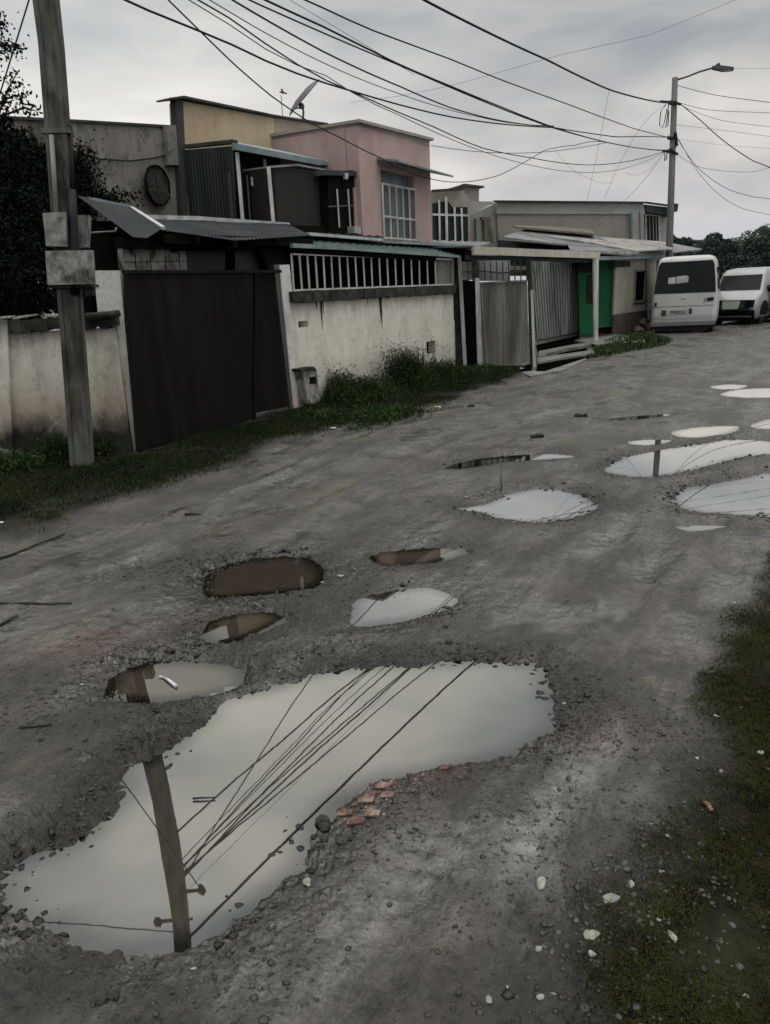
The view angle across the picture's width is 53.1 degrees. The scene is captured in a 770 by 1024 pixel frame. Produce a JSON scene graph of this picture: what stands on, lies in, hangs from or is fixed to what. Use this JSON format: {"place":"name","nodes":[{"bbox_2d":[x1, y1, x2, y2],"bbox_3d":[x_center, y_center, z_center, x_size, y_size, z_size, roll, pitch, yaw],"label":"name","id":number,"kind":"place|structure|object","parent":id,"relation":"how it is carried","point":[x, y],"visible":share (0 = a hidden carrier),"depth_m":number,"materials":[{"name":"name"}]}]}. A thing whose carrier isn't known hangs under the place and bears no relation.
{"place":"outdoors","nodes":[
{"label":"outdoors","id":0,"kind":"place"},
{"bbox_2d":[0,286,769,1023],"bbox_3d":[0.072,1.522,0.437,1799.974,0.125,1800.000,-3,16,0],"label":"ground","id":1,"kind":"structure","parent":0,"point":[626,592],"depth_m":3.41,"materials":[{"name":"gravel"}]},
{"bbox_2d":[0,11,42,127],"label":"tree","id":2,"kind":"object","parent":1,"relation":"on","point":[4,97],"visible":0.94,"depth_m":8.54,"materials":[{"name":"green plant"}]},
{"bbox_2d":[0,533,64,558],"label":"stick","id":3,"kind":"object","parent":1,"relation":"on","point":[16,552],"visible":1,"depth_m":5.25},
{"bbox_2d":[0,446,66,473],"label":"weed clump","id":4,"kind":"object","parent":1,"relation":"on","point":[13,460],"visible":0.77,"depth_m":7.70,"materials":[{"name":"green plant"}]},
{"bbox_2d":[0,602,71,604],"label":"stick","id":5,"kind":"object","parent":1,"relation":"on","point":[38,603],"visible":1,"depth_m":4.24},
{"bbox_2d":[0,111,106,332],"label":"tree","id":6,"kind":"object","parent":1,"relation":"on","point":[24,203],"visible":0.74,"depth_m":8.38,"materials":[{"name":"green plant"}]},
{"bbox_2d":[19,433,94,467],"bbox_3d":[-3.490,-0.689,8.150,0.852,0.380,1.295,0,16,10],"label":"weed clump","id":7,"kind":"object","parent":1,"relation":"on","point":[62,452],"visible":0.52,"depth_m":8.04,"materials":[{"name":"green plant"}]},
{"bbox_2d":[32,0,98,466],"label":"utility pole","id":8,"kind":"object","parent":1,"relation":"on","point":[70,267],"visible":0.92,"depth_m":7.05,"materials":[{"name":"concrete"}]},
{"bbox_2d":[0,0,29,94],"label":"overhead cable","id":9,"kind":"object","parent":8,"relation":"attached to","point":[14,46],"visible":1,"depth_m":6.74,"materials":[{"name":"rubber"}]},
{"bbox_2d":[168,0,430,178],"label":"overhead cable","id":10,"kind":"object","parent":8,"relation":"attached to","point":[209,40],"visible":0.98,"depth_m":9.95,"materials":[{"name":"rubber"}]},
{"bbox_2d":[209,0,514,123],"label":"overhead cable","id":11,"kind":"object","parent":8,"relation":"attached to","point":[338,69],"visible":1,"depth_m":9.94,"materials":[{"name":"rubber"}]},
{"bbox_2d":[231,0,553,126],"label":"overhead cable","id":12,"kind":"object","parent":8,"relation":"attached to","point":[267,20],"visible":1,"depth_m":10.46,"materials":[{"name":"rubber"}]},
{"bbox_2d":[0,309,133,456],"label":"boundary wall","id":13,"kind":"structure","parent":1,"relation":"on","point":[32,399],"depth_m":8.04,"materials":[{"name":"concrete"}]},
{"bbox_2d":[0,116,178,262],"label":"grey house","id":14,"kind":"structure","parent":1,"relation":"on","point":[131,152],"depth_m":11.51,"materials":[{"name":"concrete"}]},
{"bbox_2d":[73,129,145,220],"bbox_3d":[-4.001,-4.621,10.910,0.470,1.521,1.910,5,18,25],"label":"wall creeper","id":15,"kind":"object","parent":14,"relation":"attached to","point":[88,189],"depth_m":10.77,"materials":[{"name":"green plant"}]},
{"bbox_2d":[144,165,170,205],"bbox_3d":[-3.526,-5.058,11.934,0.090,0.602,0.516,6,18,29],"label":"wall disc","id":16,"kind":"object","parent":14,"relation":"attached to","point":[157,184],"depth_m":11.91,"materials":[{"name":"metal"}]},
{"bbox_2d":[92,427,116,457],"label":"weed clump","id":17,"kind":"object","parent":1,"relation":"on","point":[108,452],"visible":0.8,"depth_m":8.26,"materials":[{"name":"green plant"}]},
{"bbox_2d":[94,989,119,1004],"bbox_3d":[-0.657,1.152,1.826,0.055,0.018,0.040,-3,16,0],"label":"mud clod","id":18,"kind":"object","parent":1,"relation":"on","point":[102,997],"visible":1,"depth_m":1.82,"materials":[{"name":"soil"}]},
{"bbox_2d":[95,271,137,451],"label":"gate pillar","id":19,"kind":"structure","parent":1,"relation":"on","point":[110,295],"depth_m":8.15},
{"bbox_2d":[114,665,237,697],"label":"puddle","id":20,"kind":"object","parent":1,"relation":"on","point":[190,679],"visible":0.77,"depth_m":3.40,"materials":[{"name":"grey liquid"}]},
{"bbox_2d":[121,270,287,451],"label":"metal gate","id":21,"kind":"structure","parent":1,"relation":"on","point":[205,350],"depth_m":9.12,"materials":[{"name":"metal"}]},
{"bbox_2d":[156,96,327,221],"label":"yellow house","id":22,"kind":"structure","parent":1,"relation":"on","point":[194,120],"depth_m":12.91,"materials":[{"name":"paint"}]},
{"bbox_2d":[183,139,327,221],"bbox_3d":[-1.255,-5.950,14.379,1.632,1.703,5.730,6,18,27],"label":"glazed porch","id":23,"kind":"object","parent":22,"relation":"attached to","point":[210,179],"visible":0.72,"depth_m":12.20,"materials":[{"name":"white paint"}]},
{"bbox_2d":[235,167,320,225],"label":"brown shed","id":24,"kind":"structure","parent":23,"relation":"attached to","point":[296,198],"depth_m":12.39,"materials":[{"name":"metal"}]},
{"bbox_2d":[289,79,318,118],"bbox_3d":[-1.619,-8.208,15.569,0.661,0.970,0.930,-9,17,-20],"label":"satellite dish","id":25,"kind":"object","parent":22,"relation":"attached to","point":[302,96],"visible":0.92,"depth_m":15.27,"materials":[{"name":"metal"}]},
{"bbox_2d":[210,615,279,640],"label":"puddle","id":26,"kind":"object","parent":1,"relation":"on","point":[231,628],"visible":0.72,"depth_m":3.94,"materials":[{"name":"brown liquid"}]},
{"bbox_2d":[206,558,317,595],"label":"puddle","id":27,"kind":"object","parent":1,"relation":"on","point":[266,576],"visible":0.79,"depth_m":4.60,"materials":[{"name":"brown liquid"}]},
{"bbox_2d":[0,364,530,532],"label":"grass","id":28,"kind":"structure","parent":1,"relation":"on","point":[17,492],"depth_m":7.75,"materials":[{"name":"plant"}]},
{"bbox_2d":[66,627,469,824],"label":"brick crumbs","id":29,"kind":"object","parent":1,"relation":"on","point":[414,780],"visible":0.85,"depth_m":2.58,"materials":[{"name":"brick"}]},
{"bbox_2d":[17,665,545,940],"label":"puddle","id":30,"kind":"object","parent":1,"relation":"on","point":[147,867],"visible":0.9,"depth_m":2.68,"materials":[{"name":"grey liquid"}]},
{"bbox_2d":[271,265,299,410],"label":"gate pillar","id":31,"kind":"structure","parent":1,"relation":"on","point":[282,285],"depth_m":10.57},
{"bbox_2d":[291,366,319,403],"bbox_3d":[-1.135,-1.805,10.967,0.180,0.507,0.450,6,18,29],"label":"meter box","id":32,"kind":"object","parent":1,"relation":"on","point":[306,377],"visible":1,"depth_m":10.91,"materials":[{"name":"concrete"}]},
{"bbox_2d":[280,404,362,421],"bbox_3d":[-0.777,-1.298,10.081,1.161,0.236,1.090,-17,21,-41],"label":"weed clump","id":33,"kind":"object","parent":1,"relation":"on","point":[322,413],"visible":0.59,"depth_m":9.98,"materials":[{"name":"green plant"}]},
{"bbox_2d":[315,814,330,831],"bbox_3d":[-0.195,0.981,2.428,0.056,0.034,0.076,-3,16,0],"label":"mud clod","id":34,"kind":"object","parent":1,"relation":"on","point":[322,822],"visible":1,"depth_m":2.42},
{"bbox_2d":[318,362,368,403],"bbox_3d":[-0.714,-1.975,11.698,1.250,0.638,1.008,-13,19,-31],"label":"weed clump","id":35,"kind":"object","parent":1,"relation":"on","point":[342,382],"visible":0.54,"depth_m":11.49,"materials":[{"name":"green plant"}]},
{"bbox_2d":[347,816,364,825],"bbox_3d":[-0.090,0.966,2.406,0.058,0.015,0.026,-3,16,0],"label":"brick shard","id":36,"kind":"object","parent":1,"relation":"on","point":[353,820],"visible":1,"depth_m":2.40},
{"bbox_2d":[270,119,452,254],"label":"pink house","id":37,"kind":"structure","parent":1,"relation":"on","point":[393,202],"depth_m":14.21,"materials":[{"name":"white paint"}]},
{"bbox_2d":[313,170,360,239],"bbox_3d":[-0.782,-5.395,13.503,0.440,1.225,1.302,6,18,29],"label":"doorway","id":38,"kind":"structure","parent":37,"relation":"attached to","point":[338,202],"depth_m":13.28,"materials":[{"name":"black paint"}]},
{"bbox_2d":[305,232,382,240],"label":"canopy roof","id":39,"kind":"structure","parent":37,"relation":"attached to","point":[358,237],"depth_m":12.77,"materials":[{"name":"metal"}]},
{"bbox_2d":[380,171,417,254],"bbox_3d":[0.236,-5.738,14.953,0.194,1.554,1.382,6,18,29],"label":"window","id":40,"kind":"structure","parent":37,"relation":"in","point":[395,191],"depth_m":14.96,"materials":[{"name":"glass"}]},
{"bbox_2d":[381,239,490,245],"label":"canopy roof","id":41,"kind":"structure","parent":37,"relation":"attached to","point":[448,243],"depth_m":15.81,"materials":[{"name":"grey metal"}]},
{"bbox_2d":[470,217,493,242],"bbox_3d":[2.700,-7.900,21.587,0.735,0.714,0.208,-9,17,-19],"label":"barred screen","id":42,"kind":"object","parent":41,"relation":"on","point":[480,229],"visible":0.81,"depth_m":21.60,"materials":[{"name":"metal"}]},
{"bbox_2d":[324,372,408,405],"bbox_3d":[-0.349,-1.876,11.574,1.424,0.485,1.400,-16,20,-38],"label":"weed clump","id":43,"kind":"object","parent":1,"relation":"on","point":[368,390],"visible":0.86,"depth_m":11.37,"materials":[{"name":"green plant"}]},
{"bbox_2d":[287,236,471,407],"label":"railed wall","id":44,"kind":"structure","parent":1,"relation":"on","point":[355,311],"depth_m":12.72,"materials":[{"name":"white paint"}]},
{"bbox_2d":[79,221,324,313],"bbox_3d":[-1.984,-3.240,10.416,0.910,1.494,5.611,6,18,29],"label":"gate overpanel","id":45,"kind":"object","parent":44,"relation":"on","point":[120,249],"visible":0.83,"depth_m":9.06,"materials":[{"name":"metal"}]},
{"bbox_2d":[148,215,312,247],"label":"porch roof","id":46,"kind":"structure","parent":45,"relation":"on","point":[234,233],"depth_m":9.96,"materials":[{"name":"metal"}]},
{"bbox_2d":[78,196,164,237],"bbox_3d":[-3.002,-3.344,8.729,0.809,0.580,1.908,-9,17,-21],"label":"roof sheet","id":47,"kind":"object","parent":46,"relation":"on","point":[131,220],"visible":0.94,"depth_m":8.70,"materials":[{"name":"metal"}]},
{"bbox_2d":[290,237,468,260],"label":"canopy roof","id":48,"kind":"structure","parent":44,"relation":"on","point":[329,244],"depth_m":12.73,"materials":[{"name":"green metal"}]},
{"bbox_2d":[426,246,599,262],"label":"canopy roof","id":49,"kind":"structure","parent":44,"relation":"attached to","point":[503,253],"depth_m":16.64,"materials":[{"name":"grey metal"}]},
{"bbox_2d":[323,400,451,436],"bbox_3d":[-0.050,-1.318,9.999,2.125,0.255,1.882,-8,17,-19],"label":"weed clump","id":50,"kind":"object","parent":1,"relation":"on","point":[382,413],"visible":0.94,"depth_m":9.82,"materials":[{"name":"green plant"}]},
{"bbox_2d":[313,329,466,405],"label":"dry weeds","id":51,"kind":"object","parent":1,"relation":"on","point":[379,364],"visible":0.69,"depth_m":12.40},
{"bbox_2d":[355,589,451,623],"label":"puddle","id":52,"kind":"object","parent":1,"relation":"on","point":[399,605],"visible":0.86,"depth_m":4.10,"materials":[{"name":"grey liquid"}]},
{"bbox_2d":[371,340,442,391],"bbox_3d":[0.414,-2.398,12.618,1.315,0.842,1.301,-3,16,0],"label":"weed clump","id":53,"kind":"object","parent":1,"relation":"on","point":[411,371],"visible":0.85,"depth_m":12.42,"materials":[{"name":"green plant"}]},
{"bbox_2d":[376,550,463,563],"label":"puddle","id":54,"kind":"object","parent":1,"relation":"on","point":[410,557],"visible":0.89,"depth_m":4.84,"materials":[{"name":"brown liquid"}]},
{"bbox_2d":[425,357,474,381],"bbox_3d":[0.943,-2.481,13.509,1.049,0.461,1.786,4,17,21],"label":"weed clump","id":55,"kind":"object","parent":1,"relation":"on","point":[449,372],"visible":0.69,"depth_m":13.38,"materials":[{"name":"green plant"}]},
{"bbox_2d":[453,256,466,365],"bbox_3d":[1.524,-4.026,15.596,0.260,2.218,0.180,3,17,18],"label":"frame post","id":56,"kind":"object","parent":1,"relation":"on","point":[460,338],"visible":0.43,"depth_m":15.57,"materials":[{"name":"white paint"}]},
{"bbox_2d":[431,188,494,249],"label":"glazed house","id":57,"kind":"structure","parent":1,"relation":"on","point":[453,210],"depth_m":21.13,"materials":[{"name":"beige concrete"}]},
{"bbox_2d":[448,184,483,200],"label":"water tank tower","id":58,"kind":"structure","parent":57,"relation":"on","point":[471,191],"depth_m":22.04,"materials":[{"name":"concrete"}]},
{"bbox_2d":[472,259,481,364],"bbox_3d":[1.847,-3.959,15.463,0.180,2.143,0.100,3,17,18],"label":"frame post","id":59,"kind":"object","parent":1,"relation":"on","point":[475,278],"visible":0.82,"depth_m":15.38,"materials":[{"name":"metal"}]},
{"bbox_2d":[461,261,476,365],"bbox_3d":[1.709,-3.972,15.587,0.348,2.113,0.073,3,17,18],"label":"narrow door","id":60,"kind":"structure","parent":59,"relation":"attached to","point":[469,297],"depth_m":15.56,"materials":[{"name":"metal"}]},
{"bbox_2d":[461,362,509,374],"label":"weed clump","id":61,"kind":"object","parent":1,"relation":"on","point":[480,369],"visible":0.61,"depth_m":14.16,"materials":[{"name":"green plant"}]},
{"bbox_2d":[477,261,528,366],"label":"slatted gate","id":62,"kind":"structure","parent":1,"relation":"on","point":[504,314],"depth_m":15.33,"materials":[{"name":"metal"}]},
{"bbox_2d":[445,454,573,468],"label":"puddle","id":63,"kind":"object","parent":1,"relation":"on","point":[481,462],"visible":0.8,"depth_m":7.40,"materials":[{"name":"grey liquid"}]},
{"bbox_2d":[461,489,595,521],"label":"puddle","id":64,"kind":"object","parent":1,"relation":"on","point":[534,505],"visible":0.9,"depth_m":5.81,"materials":[{"name":"grey liquid"}]},
{"bbox_2d":[527,260,535,366],"bbox_3d":[2.886,-3.886,15.150,0.184,2.050,0.130,3,17,18],"label":"frame post","id":65,"kind":"object","parent":1,"relation":"on","point":[531,326],"visible":0.96,"depth_m":15.12,"materials":[{"name":"metal"}]},
{"bbox_2d":[521,335,586,371],"bbox_3d":[4.301,-3.944,18.893,1.461,0.100,10.382,2,17,16],"label":"open drain","id":66,"kind":"object","parent":1,"relation":"on","point":[551,345],"visible":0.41,"depth_m":18.08,"materials":[{"name":"black concrete"}]},
{"bbox_2d":[537,350,593,363],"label":"concrete slab","id":67,"kind":"structure","parent":66,"relation":"on","point":[546,359],"depth_m":16.49,"materials":[{"name":"concrete"}]},
{"bbox_2d":[531,261,578,339],"bbox_3d":[5.240,-6.484,23.590,0.255,2.410,3.977,9,20,35],"label":"sheet fence","id":68,"kind":"object","parent":1,"relation":"on","point":[555,287],"visible":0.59,"depth_m":23.32,"materials":[{"name":"grey metal"}]},
{"bbox_2d":[522,356,591,377],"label":"concrete slab","id":69,"kind":"structure","parent":1,"relation":"on","point":[530,374],"depth_m":14.36,"materials":[{"name":"concrete"}]},
{"bbox_2d":[539,342,594,357],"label":"concrete slab","id":70,"kind":"structure","parent":1,"relation":"on","point":[551,352],"depth_m":18.22,"materials":[{"name":"concrete"}]},
{"bbox_2d":[470,200,677,275],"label":"long house","id":71,"kind":"structure","parent":1,"relation":"on","point":[638,220],"depth_m":25.92,"materials":[{"name":"paint"}]},
{"bbox_2d":[644,214,660,240],"bbox_3d":[9.476,-10.019,27.302,0.747,1.056,0.109,-9,17,-19],"label":"window","id":72,"kind":"structure","parent":71,"relation":"in","point":[652,222],"depth_m":27.27,"materials":[{"name":"metal"}]},
{"bbox_2d":[583,929,599,940],"bbox_3d":[0.515,1.056,1.920,0.043,0.016,0.030,2,17,16],"label":"stone","id":73,"kind":"object","parent":1,"relation":"on","point":[589,935],"visible":1,"depth_m":1.92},
{"bbox_2d":[592,259,598,340],"bbox_3d":[5.477,-5.424,20.047,0.060,2.364,0.872,5,18,26],"label":"frame post","id":74,"kind":"object","parent":1,"relation":"on","point":[595,263],"visible":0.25,"depth_m":19.97,"materials":[{"name":"white paint"}]},
{"bbox_2d":[575,334,627,347],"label":"concrete slab","id":75,"kind":"structure","parent":1,"relation":"on","point":[600,340],"depth_m":20.57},
{"bbox_2d":[585,332,672,358],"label":"grass","id":76,"kind":"structure","parent":1,"relation":"on","point":[622,346],"depth_m":18.93,"materials":[{"name":"green plant"}]},
{"bbox_2d":[568,243,702,333],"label":"cream cottage","id":77,"kind":"structure","parent":1,"relation":"on","point":[634,274],"depth_m":24.35,"materials":[{"name":"grey paint"}]},
{"bbox_2d":[498,236,672,269],"bbox_3d":[6.952,-8.141,24.094,7.279,1.114,2.033,-11,18,-25],"label":"roof sheet","id":78,"kind":"object","parent":77,"relation":"on","point":[633,245],"visible":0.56,"depth_m":23.61,"materials":[{"name":"metal"}]},
{"bbox_2d":[503,229,615,248],"bbox_3d":[5.032,-8.140,23.048,4.329,0.740,1.408,-10,17,-24],"label":"roof sheet","id":79,"kind":"object","parent":78,"relation":"on","point":[535,236],"visible":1,"depth_m":22.74,"materials":[{"name":"grey metal"}]},
{"bbox_2d":[513,225,594,234],"bbox_3d":[5.285,-8.714,23.841,3.457,0.378,1.000,-9,17,-19],"label":"roof sheet","id":80,"kind":"object","parent":79,"relation":"on","point":[569,230],"visible":1,"depth_m":23.62,"materials":[{"name":"metal"}]},
{"bbox_2d":[578,262,592,333],"bbox_3d":[6.238,-6.617,23.798,0.551,2.228,0.050,2,17,14],"label":"green door","id":81,"kind":"structure","parent":77,"relation":"attached to","point":[585,270],"depth_m":23.78,"materials":[{"name":"paint"}]},
{"bbox_2d":[598,260,612,333],"bbox_3d":[6.793,-6.588,23.687,0.619,2.248,0.060,2,17,14],"label":"green door","id":82,"kind":"structure","parent":77,"relation":"attached to","point":[605,300],"depth_m":23.65,"materials":[{"name":"paint"}]},
{"bbox_2d":[633,270,646,302],"bbox_3d":[8.274,-7.335,25.004,0.125,1.017,1.166,9,20,36],"label":"window","id":83,"kind":"structure","parent":77,"relation":"in","point":[638,276],"depth_m":25.09,"materials":[{"name":"glass"}]},
{"bbox_2d":[608,414,669,420],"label":"puddle","id":84,"kind":"object","parent":1,"relation":"on","point":[638,417],"visible":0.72,"depth_m":9.35,"materials":[{"name":"grey liquid"}]},
{"bbox_2d":[632,316,652,331],"bbox_3d":[8.404,-6.054,24.826,0.493,0.512,2.516,7,19,30],"label":"rubble heap","id":85,"kind":"object","parent":1,"relation":"on","point":[644,323],"visible":0.82,"depth_m":24.48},
{"bbox_2d":[628,439,669,444],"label":"puddle","id":86,"kind":"object","parent":1,"relation":"on","point":[648,442],"visible":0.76,"depth_m":7.91,"materials":[{"name":"grey liquid"}]},
{"bbox_2d":[555,550,769,1023],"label":"grass","id":87,"kind":"structure","parent":1,"relation":"on","point":[644,982],"depth_m":2.09,"materials":[{"name":"plant"}]},
{"bbox_2d":[650,255,719,331],"bbox_3d":[9.506,-6.911,24.346,1.975,2.190,4.605,4,17,23],"label":"parked van","id":88,"kind":"object","parent":1,"relation":"on","point":[686,294],"visible":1,"depth_m":22.38,"materials":[{"name":"white paint"}]},
{"bbox_2d":[605,439,769,476],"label":"puddle","id":89,"kind":"object","parent":1,"relation":"on","point":[667,461],"visible":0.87,"depth_m":7.15,"materials":[{"name":"grey liquid"}]},
{"bbox_2d":[659,63,733,256],"bbox_3d":[9.746,-9.721,24.711,2.072,8.210,0.280,3,17,19],"label":"lamp pole","id":90,"kind":"object","parent":1,"relation":"on","point":[671,176],"visible":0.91,"depth_m":24.30,"materials":[{"name":"grey metal"}]},
{"bbox_2d":[123,0,670,137],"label":"overhead cable","id":91,"kind":"object","parent":90,"relation":"attached to","point":[197,30],"visible":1,"depth_m":9.80,"materials":[{"name":"rubber"}]},
{"bbox_2d":[189,0,672,172],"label":"overhead cable","id":92,"kind":"object","parent":90,"relation":"attached to","point":[380,106],"visible":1,"depth_m":10.75,"materials":[{"name":"rubber"}]},
{"bbox_2d":[197,0,672,164],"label":"overhead cable","id":93,"kind":"object","parent":90,"relation":"attached to","point":[245,29],"visible":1,"depth_m":10.77,"materials":[{"name":"rubber"}]},
{"bbox_2d":[248,0,671,151],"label":"overhead cable","id":94,"kind":"object","parent":90,"relation":"attached to","point":[263,6],"visible":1,"depth_m":10.83,"materials":[{"name":"rubber"}]},
{"bbox_2d":[264,0,671,150],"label":"overhead cable","id":95,"kind":"object","parent":90,"relation":"attached to","point":[298,15],"visible":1,"depth_m":11.59,"materials":[{"name":"rubber"}]},
{"bbox_2d":[304,0,672,138],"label":"overhead cable","id":96,"kind":"object","parent":90,"relation":"attached to","point":[315,4],"visible":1,"depth_m":12.30,"materials":[{"name":"rubber"}]},
{"bbox_2d":[422,0,674,103],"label":"overhead cable","id":97,"kind":"object","parent":90,"relation":"attached to","point":[481,29],"visible":1,"depth_m":14.57,"materials":[{"name":"rubber"}]},
{"bbox_2d":[673,231,722,256],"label":"tree","id":98,"kind":"object","parent":1,"relation":"on","point":[686,241],"visible":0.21,"depth_m":55.90,"materials":[{"name":"green plant"}]},
{"bbox_2d":[676,525,724,530],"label":"puddle","id":99,"kind":"object","parent":1,"relation":"on","point":[697,528],"visible":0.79,"depth_m":5.14,"materials":[{"name":"grey liquid"}]},
{"bbox_2d":[671,426,738,437],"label":"puddle","id":100,"kind":"object","parent":1,"relation":"on","point":[697,432],"visible":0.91,"depth_m":8.30,"materials":[{"name":"grey liquid"}]},
{"bbox_2d":[673,473,769,516],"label":"puddle","id":101,"kind":"object","parent":1,"relation":"on","point":[747,496],"visible":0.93,"depth_m":5.81,"materials":[{"name":"grey liquid"}]},
{"bbox_2d":[711,384,746,388],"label":"puddle","id":102,"kind":"object","parent":1,"relation":"on","point":[730,386],"visible":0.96,"depth_m":11.55,"materials":[{"name":"grey liquid"}]},
{"bbox_2d":[689,223,769,255],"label":"tree","id":103,"kind":"object","parent":1,"relation":"on","point":[764,231],"visible":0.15,"depth_m":49.15,"materials":[{"name":"green plant"}]},
{"bbox_2d":[693,237,769,266],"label":"tree","id":104,"kind":"object","parent":1,"relation":"on","point":[750,248],"visible":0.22,"depth_m":39.61,"materials":[{"name":"green plant"}]},
{"bbox_2d":[715,267,769,323],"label":"parked car","id":105,"kind":"object","parent":1,"relation":"on","point":[744,294],"visible":0.81,"depth_m":25.13,"materials":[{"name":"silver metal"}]},
{"bbox_2d":[716,252,769,280],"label":"tree","id":106,"kind":"object","parent":1,"relation":"on","point":[763,259],"visible":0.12,"depth_m":38.42,"materials":[{"name":"green plant"}]},
{"bbox_2d":[720,388,769,397],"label":"puddle","id":107,"kind":"object","parent":1,"relation":"on","point":[755,393],"visible":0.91,"depth_m":10.82,"materials":[{"name":"grey liquid"}]},
{"bbox_2d":[0,0,769,286],"label":"sky","id":108,"kind":"structure","parent":0,"point":[122,58],"materials":[{"name":"grey"}]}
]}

